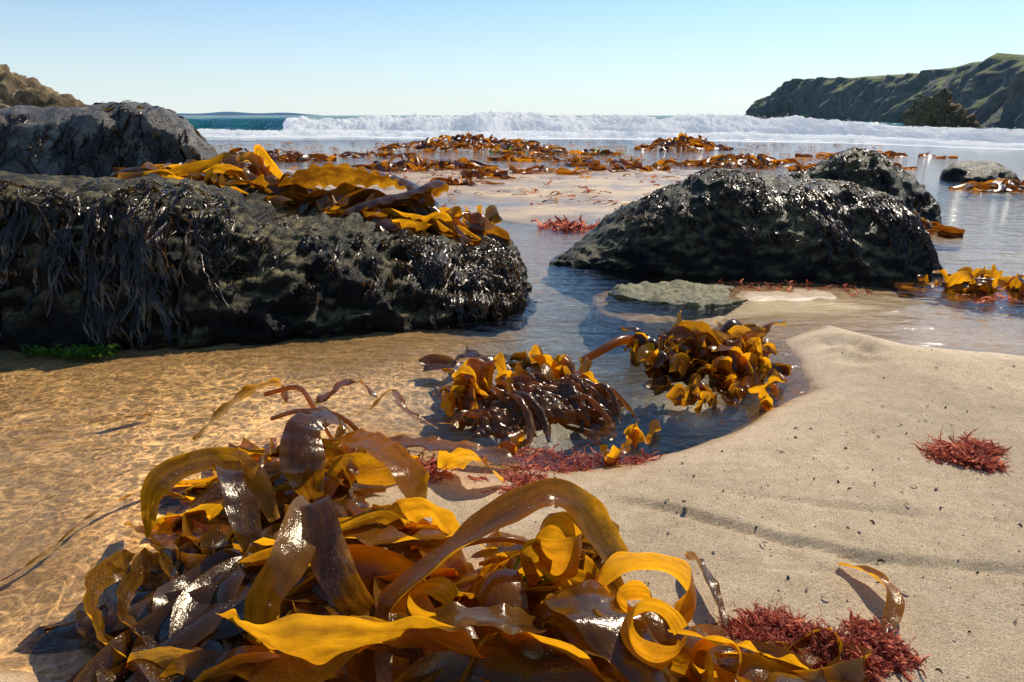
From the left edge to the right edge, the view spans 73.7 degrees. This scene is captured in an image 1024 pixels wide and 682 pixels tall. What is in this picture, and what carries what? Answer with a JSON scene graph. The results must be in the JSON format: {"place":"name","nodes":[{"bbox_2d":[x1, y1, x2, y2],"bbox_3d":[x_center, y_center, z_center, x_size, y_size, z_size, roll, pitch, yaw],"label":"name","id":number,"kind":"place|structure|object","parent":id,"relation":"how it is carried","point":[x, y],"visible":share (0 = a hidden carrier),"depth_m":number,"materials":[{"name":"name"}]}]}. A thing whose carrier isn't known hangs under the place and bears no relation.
{"place":"outdoors","nodes":[
{"label":"outdoors","id":0,"kind":"place"},
{"bbox_2d":[177,112,311,114],"bbox_3d":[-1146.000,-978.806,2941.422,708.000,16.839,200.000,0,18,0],"label":"distant hills","id":1,"kind":"structure","parent":0,"point":[228,113],"depth_m":2846.13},
{"bbox_2d":[0,140,1023,681],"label":"sand beach","id":2,"kind":"structure","parent":0,"point":[68,460],"depth_m":1.55,"materials":[{"name":"beige sand"}]},
{"bbox_2d":[0,64,86,108],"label":"tan cliff rock","id":3,"kind":"object","parent":2,"relation":"on","point":[17,89],"visible":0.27,"depth_m":13.65,"materials":[{"name":"beige stone"}]},
{"bbox_2d":[18,340,122,359],"bbox_3d":[-1.513,0.024,2.127,0.570,0.047,0.116,-1,18,-4],"label":"green seaweed","id":4,"kind":"object","parent":2,"relation":"on","point":[96,351],"visible":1,"depth_m":2.13,"materials":[{"name":"green plant"}]},
{"bbox_2d":[0,414,150,581],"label":"kelp strap","id":5,"kind":"object","parent":2,"relation":"on","point":[70,530],"visible":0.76,"depth_m":1.24,"materials":[{"name":"brown plant"}]},
{"bbox_2d":[0,101,217,177],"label":"grey slab rock","id":6,"kind":"object","parent":2,"relation":"on","point":[166,123],"visible":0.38,"depth_m":3.92,"materials":[{"name":"grey stone"}]},
{"bbox_2d":[0,100,206,177],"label":"wrack seaweed","id":7,"kind":"object","parent":6,"relation":"on","point":[67,143],"visible":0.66,"depth_m":3.87,"materials":[{"name":"black plant"}]},
{"bbox_2d":[0,170,537,351],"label":"seaweed covered rock","id":8,"kind":"object","parent":2,"relation":"on","point":[266,305],"visible":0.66,"depth_m":2.34,"materials":[{"name":"black stone"}]},
{"bbox_2d":[0,175,526,351],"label":"wrack seaweed","id":9,"kind":"object","parent":8,"relation":"on","point":[140,266],"visible":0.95,"depth_m":2.27,"materials":[{"name":"black plant"}]},
{"bbox_2d":[111,144,510,245],"bbox_3d":[-0.945,-0.664,3.100,1.912,0.436,0.757,5,19,15],"label":"kelp heap","id":10,"kind":"object","parent":8,"relation":"on","point":[411,210],"visible":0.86,"depth_m":2.97,"materials":[{"name":"orange plant"}]},
{"bbox_2d":[218,147,336,161],"bbox_3d":[-4.024,-3.048,11.179,2.340,0.234,1.069,0,18,0],"label":"kelp heap","id":11,"kind":"object","parent":2,"relation":"on","point":[290,155],"visible":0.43,"depth_m":11.12,"materials":[{"name":"brown plant"}]},
{"bbox_2d":[315,150,415,157],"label":"kelp heap","id":12,"kind":"object","parent":2,"relation":"on","point":[357,154],"visible":0.85,"depth_m":12.13,"materials":[{"name":"brown plant"}]},
{"bbox_2d":[351,152,499,171],"bbox_3d":[-1.188,-2.440,9.302,2.068,0.256,1.054,0,18,0],"label":"kelp heap","id":13,"kind":"object","parent":2,"relation":"on","point":[411,161],"visible":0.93,"depth_m":9.15,"materials":[{"name":"brown plant"}]},
{"bbox_2d":[17,378,871,681],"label":"kelp heap","id":14,"kind":"object","parent":2,"relation":"on","point":[321,588],"visible":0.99,"depth_m":0.91,"materials":[{"name":"orange plant"}]},
{"bbox_2d":[429,176,504,185],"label":"kelp heap","id":15,"kind":"object","parent":2,"relation":"on","point":[450,181],"visible":0.88,"depth_m":7.10,"materials":[{"name":"brown plant"}]},
{"bbox_2d":[377,132,565,151],"bbox_3d":[-0.872,-4.261,14.602,4.082,0.398,2.235,0,18,0],"label":"kelp heap","id":16,"kind":"object","parent":2,"relation":"on","point":[503,143],"visible":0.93,"depth_m":14.34,"materials":[{"name":"brown plant"}]},
{"bbox_2d":[460,169,515,178],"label":"kelp heap","id":17,"kind":"object","parent":2,"relation":"on","point":[483,174],"visible":0.99,"depth_m":7.92,"materials":[{"name":"brown plant"}]},
{"bbox_2d":[384,442,665,493],"bbox_3d":[0.019,0.252,1.387,0.623,0.074,0.267,-5,19,-15],"label":"red seaweed","id":18,"kind":"object","parent":2,"relation":"on","point":[543,458],"visible":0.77,"depth_m":1.44,"materials":[{"name":"red plant"}]},
{"bbox_2d":[478,165,591,173],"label":"kelp heap","id":19,"kind":"object","parent":2,"relation":"on","point":[560,170],"visible":0.89,"depth_m":8.61,"materials":[{"name":"brown plant"}]},
{"bbox_2d":[417,335,660,464],"bbox_3d":[0.066,0.106,1.793,0.687,0.155,0.775,0,18,0],"label":"kelp clump","id":20,"kind":"object","parent":2,"relation":"on","point":[510,409],"visible":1,"depth_m":1.69,"materials":[{"name":"brown plant"}]},
{"bbox_2d":[488,154,593,161],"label":"kelp heap","id":21,"kind":"object","parent":2,"relation":"on","point":[522,158],"visible":0.81,"depth_m":11.17,"materials":[{"name":"brown plant"}]},
{"bbox_2d":[214,142,897,205],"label":"kelp scraps","id":22,"kind":"object","parent":2,"relation":"on","point":[614,203],"visible":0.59,"depth_m":11.11,"materials":[{"name":"brown plant"}]},
{"bbox_2d":[489,146,623,586],"bbox_3d":[0.859,-1.762,7.435,2.646,0.152,13.694,0,18,0],"label":"kelp","id":23,"kind":"object","parent":2,"relation":"on","point":[524,577],"visible":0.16,"depth_m":0.95},
{"bbox_2d":[493,147,623,154],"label":"kelp heap","id":24,"kind":"object","parent":2,"relation":"on","point":[550,151],"visible":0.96,"depth_m":12.93,"materials":[{"name":"brown plant"}]},
{"bbox_2d":[530,214,599,233],"bbox_3d":[0.352,-0.773,4.465,0.455,0.103,0.380,9,20,25],"label":"red seaweed","id":25,"kind":"object","parent":2,"relation":"on","point":[559,224],"visible":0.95,"depth_m":4.45,"materials":[{"name":"red plant"}]},
{"bbox_2d":[368,157,885,295],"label":"red seaweed scraps","id":26,"kind":"object","parent":2,"relation":"on","point":[768,287],"visible":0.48,"depth_m":5.49,"materials":[{"name":"red plant"}]},
{"bbox_2d":[551,156,704,166],"bbox_3d":[1.756,-2.708,10.282,2.359,0.142,0.769,0,18,0],"label":"kelp heap","id":27,"kind":"object","parent":2,"relation":"on","point":[576,161],"visible":0.82,"depth_m":10.17,"materials":[{"name":"brown plant"}]},
{"bbox_2d":[588,162,670,171],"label":"kelp heap","id":28,"kind":"object","parent":2,"relation":"on","point":[617,166],"visible":0.98,"depth_m":8.90,"materials":[{"name":"brown plant"}]},
{"bbox_2d":[605,279,748,315],"bbox_3d":[0.700,-0.137,2.833,0.612,0.168,0.455,0,18,0],"label":"algae covered rock","id":29,"kind":"object","parent":2,"relation":"on","point":[699,298],"visible":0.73,"depth_m":2.74,"materials":[{"name":"stone"}]},
{"bbox_2d":[633,133,733,150],"bbox_3d":[3.716,-4.354,14.882,2.212,0.374,1.629,0,18,0],"label":"kelp heap","id":30,"kind":"object","parent":2,"relation":"on","point":[682,140],"visible":0.98,"depth_m":14.58,"materials":[{"name":"brown plant"}]},
{"bbox_2d":[621,310,791,412],"bbox_3d":[0.579,0.034,1.959,0.497,0.171,0.556,0,18,0],"label":"kelp clump","id":31,"kind":"object","parent":2,"relation":"on","point":[725,357],"visible":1,"depth_m":1.91,"materials":[{"name":"orange plant"}]},
{"bbox_2d":[685,551,729,624],"bbox_3d":[0.279,0.342,0.978,0.029,0.043,0.154,0,18,0],"label":"kelp blade","id":32,"kind":"object","parent":2,"relation":"on","point":[712,583],"visible":1,"depth_m":0.97,"materials":[{"name":"plant"}]},
{"bbox_2d":[672,153,800,166],"bbox_3d":[3.299,-2.660,10.059,1.899,0.206,0.974,0,18,0],"label":"kelp heap","id":33,"kind":"object","parent":2,"relation":"on","point":[763,160],"visible":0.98,"depth_m":9.96,"materials":[{"name":"brown plant"}]},
{"bbox_2d":[459,341,1023,677],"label":"pebbles","id":34,"kind":"object","parent":2,"relation":"on","point":[685,509],"visible":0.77,"depth_m":1.20,"materials":[{"name":"grey stone"}]},
{"bbox_2d":[548,168,941,293],"bbox_3d":[1.126,-0.621,3.637,1.891,0.596,1.337,0,18,0],"label":"seaweed covered rock","id":35,"kind":"object","parent":2,"relation":"on","point":[620,248],"visible":0.74,"depth_m":3.21,"materials":[{"name":"black stone"}]},
{"bbox_2d":[614,147,943,277],"bbox_3d":[1.787,-0.888,4.223,1.584,0.530,2.909,11,21,29],"label":"wrack seaweed","id":36,"kind":"object","parent":35,"relation":"on","point":[900,214],"visible":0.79,"depth_m":3.24,"materials":[{"name":"black plant"}]},
{"bbox_2d":[704,596,932,681],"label":"red seaweed","id":37,"kind":"object","parent":2,"relation":"on","point":[878,643],"visible":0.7,"depth_m":0.88,"materials":[{"name":"red plant"}]},
{"bbox_2d":[646,349,1023,673],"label":"seaweed fragments","id":38,"kind":"object","parent":2,"relation":"on","point":[882,560],"visible":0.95,"depth_m":1.20,"materials":[{"name":"brown plant"}]},
{"bbox_2d":[784,162,917,171],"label":"kelp heap","id":39,"kind":"object","parent":2,"relation":"on","point":[799,167],"visible":0.31,"depth_m":9.24,"materials":[{"name":"brown plant"}]},
{"bbox_2d":[788,149,941,233],"bbox_3d":[2.456,-1.102,5.043,1.167,0.618,1.141,0,18,0],"label":"boulder","id":40,"kind":"object","parent":2,"relation":"on","point":[897,182],"visible":0.39,"depth_m":4.71,"materials":[{"name":"black stone"}]},
{"bbox_2d":[838,563,904,631],"bbox_3d":[0.518,0.352,0.971,0.058,0.028,0.152,0,18,0],"label":"kelp blade","id":41,"kind":"object","parent":2,"relation":"on","point":[894,607],"visible":0.99,"depth_m":0.95,"materials":[{"name":"brown plant"}]},
{"bbox_2d":[795,151,958,158],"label":"kelp heap","id":42,"kind":"object","parent":2,"relation":"on","point":[885,153],"visible":0.74,"depth_m":12.08,"materials":[{"name":"brown plant"}]},
{"bbox_2d":[891,264,1023,312],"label":"kelp heap","id":43,"kind":"object","parent":2,"relation":"on","point":[963,280],"visible":0.91,"depth_m":2.90,"materials":[{"name":"orange plant"}]},
{"bbox_2d":[913,426,1013,474],"bbox_3d":[0.932,0.218,1.395,0.198,0.042,0.168,0,18,0],"label":"red seaweed","id":44,"kind":"object","parent":2,"relation":"on","point":[972,452],"visible":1,"depth_m":1.39,"materials":[{"name":"red plant"}]},
{"bbox_2d":[939,160,1019,184],"bbox_3d":[5.395,-1.913,7.926,0.829,0.352,0.916,0,18,0],"label":"boulder","id":45,"kind":"object","parent":2,"relation":"on","point":[977,171],"visible":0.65,"depth_m":7.71,"materials":[{"name":"grey stone"}]},
{"bbox_2d":[950,291,1023,303],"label":"red seaweed","id":46,"kind":"object","parent":2,"relation":"on","point":[997,296],"visible":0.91,"depth_m":2.77,"materials":[{"name":"red plant"}]},
{"bbox_2d":[0,115,1023,443],"bbox_3d":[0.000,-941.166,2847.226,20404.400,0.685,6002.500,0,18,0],"label":"sea water","id":47,"kind":"structure","parent":0,"point":[1006,159],"depth_m":11.63,"materials":[{"name":"liquid"}]},
{"bbox_2d":[197,128,1023,148],"label":"breaking wave","id":48,"kind":"object","parent":47,"relation":"on","point":[753,135],"visible":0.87,"depth_m":21.71,"materials":[{"name":"liquid"}]},
{"bbox_2d":[281,111,1023,142],"label":"breaking wave","id":49,"kind":"object","parent":47,"relation":"on","point":[492,121],"visible":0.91,"depth_m":24.14,"materials":[{"name":"liquid"}]},
{"bbox_2d":[911,210,964,238],"bbox_3d":[2.516,-0.774,4.377,0.667,0.165,0.708,10,21,28],"label":"kelp heap","id":50,"kind":"object","parent":47,"relation":"on","point":[938,228],"visible":0.21,"depth_m":4.20,"materials":[{"name":"orange plant"}]},
{"bbox_2d":[901,88,981,127],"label":"sea stack rock","id":51,"kind":"object","parent":47,"relation":"in","point":[940,109],"visible":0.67,"depth_m":41.14,"materials":[{"name":"stone"}]},
{"bbox_2d":[949,178,1023,191],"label":"kelp heap","id":52,"kind":"object","parent":47,"relation":"on","point":[1006,185],"visible":1,"depth_m":6.74,"materials":[{"name":"orange plant"}]},
{"bbox_2d":[0,0,1023,139],"label":"sky","id":53,"kind":"structure","parent":0,"point":[314,57],"materials":[{"name":"blue"}]},
{"bbox_2d":[745,53,1023,128],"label":"headland cliff","id":54,"kind":"structure","parent":0,"point":[989,91],"depth_m":71.33,"materials":[{"name":"green plant"}]}
]}

